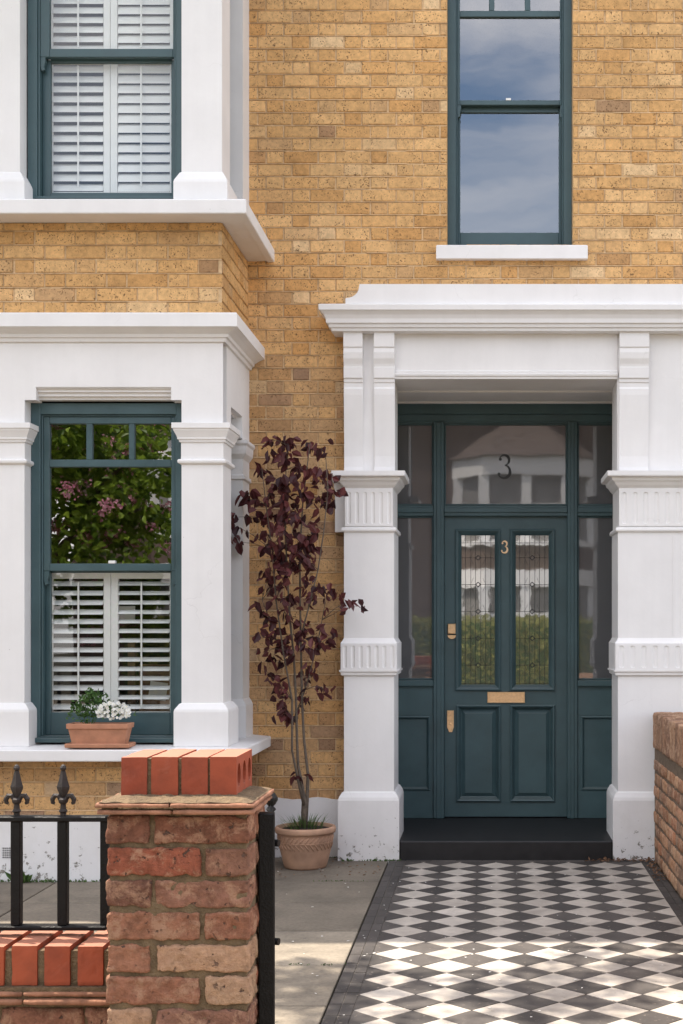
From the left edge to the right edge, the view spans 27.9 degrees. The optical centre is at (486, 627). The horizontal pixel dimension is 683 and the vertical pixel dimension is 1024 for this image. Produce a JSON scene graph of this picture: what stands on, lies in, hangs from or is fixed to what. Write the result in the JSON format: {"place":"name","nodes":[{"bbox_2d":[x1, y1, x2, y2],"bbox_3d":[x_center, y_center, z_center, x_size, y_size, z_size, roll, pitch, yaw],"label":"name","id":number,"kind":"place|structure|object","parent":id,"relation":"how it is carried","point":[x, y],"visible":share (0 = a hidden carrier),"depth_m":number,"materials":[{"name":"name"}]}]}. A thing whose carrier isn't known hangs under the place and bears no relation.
{"place":"outdoors","nodes":[
{"label":"outdoors","id":0,"kind":"place"},
{"bbox_2d":[0,857,387,1023],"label":"garden paving","id":1,"kind":"structure","parent":0,"point":[318,922],"depth_m":6.51,"materials":[{"name":"stone"}]},
{"bbox_2d":[0,930,109,1023],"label":"front wall","id":2,"kind":"structure","parent":1,"relation":"on","point":[52,977],"depth_m":3.43,"materials":[{"name":"red brick"}]},
{"bbox_2d":[0,764,109,930],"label":"iron railing","id":3,"kind":"object","parent":2,"relation":"on","point":[17,819],"visible":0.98,"depth_m":3.54,"materials":[{"name":"black metal"}]},
{"bbox_2d":[95,749,273,1023],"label":"brick gate pier","id":4,"kind":"structure","parent":1,"relation":"on","point":[181,835],"depth_m":3.23,"materials":[{"name":"brick"}]},
{"bbox_2d":[258,793,279,1023],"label":"iron gate","id":5,"kind":"structure","parent":4,"relation":"attached to","point":[268,843],"depth_m":3.37,"materials":[{"name":"black metal"}]},
{"bbox_2d":[0,856,400,965],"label":"weeds","id":6,"kind":"object","parent":1,"relation":"on","point":[27,878],"visible":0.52,"depth_m":7.38,"materials":[{"name":"green plant"}]},
{"bbox_2d":[231,435,367,869],"bbox_3d":[-1.130,0.132,7.857,0.896,2.495,0.439,0,0,0],"label":"potted tree","id":7,"kind":"object","parent":1,"relation":"on","point":[306,843],"visible":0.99,"depth_m":7.83,"materials":[{"name":"purple plant"}]},
{"bbox_2d":[278,856,666,880],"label":"fallen leaves","id":8,"kind":"object","parent":1,"relation":"on","point":[646,860],"visible":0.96,"depth_m":7.97,"materials":[{"name":"brown plant"}]},
{"bbox_2d":[321,860,682,1023],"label":"tiled path","id":9,"kind":"structure","parent":0,"point":[519,928],"depth_m":5.86,"materials":[{"name":"multicoloured tile"}]},
{"bbox_2d":[277,871,643,1016],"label":"fallen petals","id":10,"kind":"object","parent":9,"relation":"on","point":[471,954],"visible":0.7,"depth_m":5.70,"materials":[{"name":"plant"}]},
{"label":"ground","id":11,"kind":"structure","parent":0,"visible":0},
{"bbox_2d":[0,0,682,882],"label":"terraced house","id":12,"kind":"structure","parent":11,"relation":"on","point":[420,262],"depth_m":8.21,"materials":[{"name":"yellow brick"}]},
{"bbox_2d":[64,687,136,747],"bbox_3d":[-2.078,0.478,7.333,0.387,0.325,0.178,0,0,0],"label":"flower trough","id":13,"kind":"object","parent":12,"relation":"on","point":[87,734],"visible":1,"depth_m":7.29,"materials":[{"name":"ceramic"}]},
{"bbox_2d":[28,0,180,198],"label":"window","id":14,"kind":"structure","parent":12,"relation":"in","point":[140,58],"depth_m":7.63,"materials":[{"name":"teal paint"}]},
{"bbox_2d":[31,403,181,742],"bbox_3d":[-2.087,-0.305,7.565,0.853,1.869,0.200,0,0,0],"label":"window","id":15,"kind":"structure","parent":12,"relation":"in","point":[149,726],"depth_m":7.55,"materials":[{"name":"teal paint"}]},
{"bbox_2d":[445,516,566,816],"bbox_3d":[0.125,0.255,9.075,0.815,2.002,0.068,0,0,0],"label":"front door","id":16,"kind":"structure","parent":12,"relation":"in","point":[506,577],"depth_m":9.07,"materials":[{"name":"teal paint"}]},
{"bbox_2d":[448,0,571,244],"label":"window","id":17,"kind":"structure","parent":12,"relation":"in","point":[456,106],"depth_m":8.35,"materials":[{"name":"teal paint"}]},
{"bbox_2d":[653,712,682,900],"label":"brick boundary wall","id":18,"kind":"structure","parent":11,"relation":"on","point":[668,769],"depth_m":7.38,"materials":[{"name":"brown brick"}]}
]}

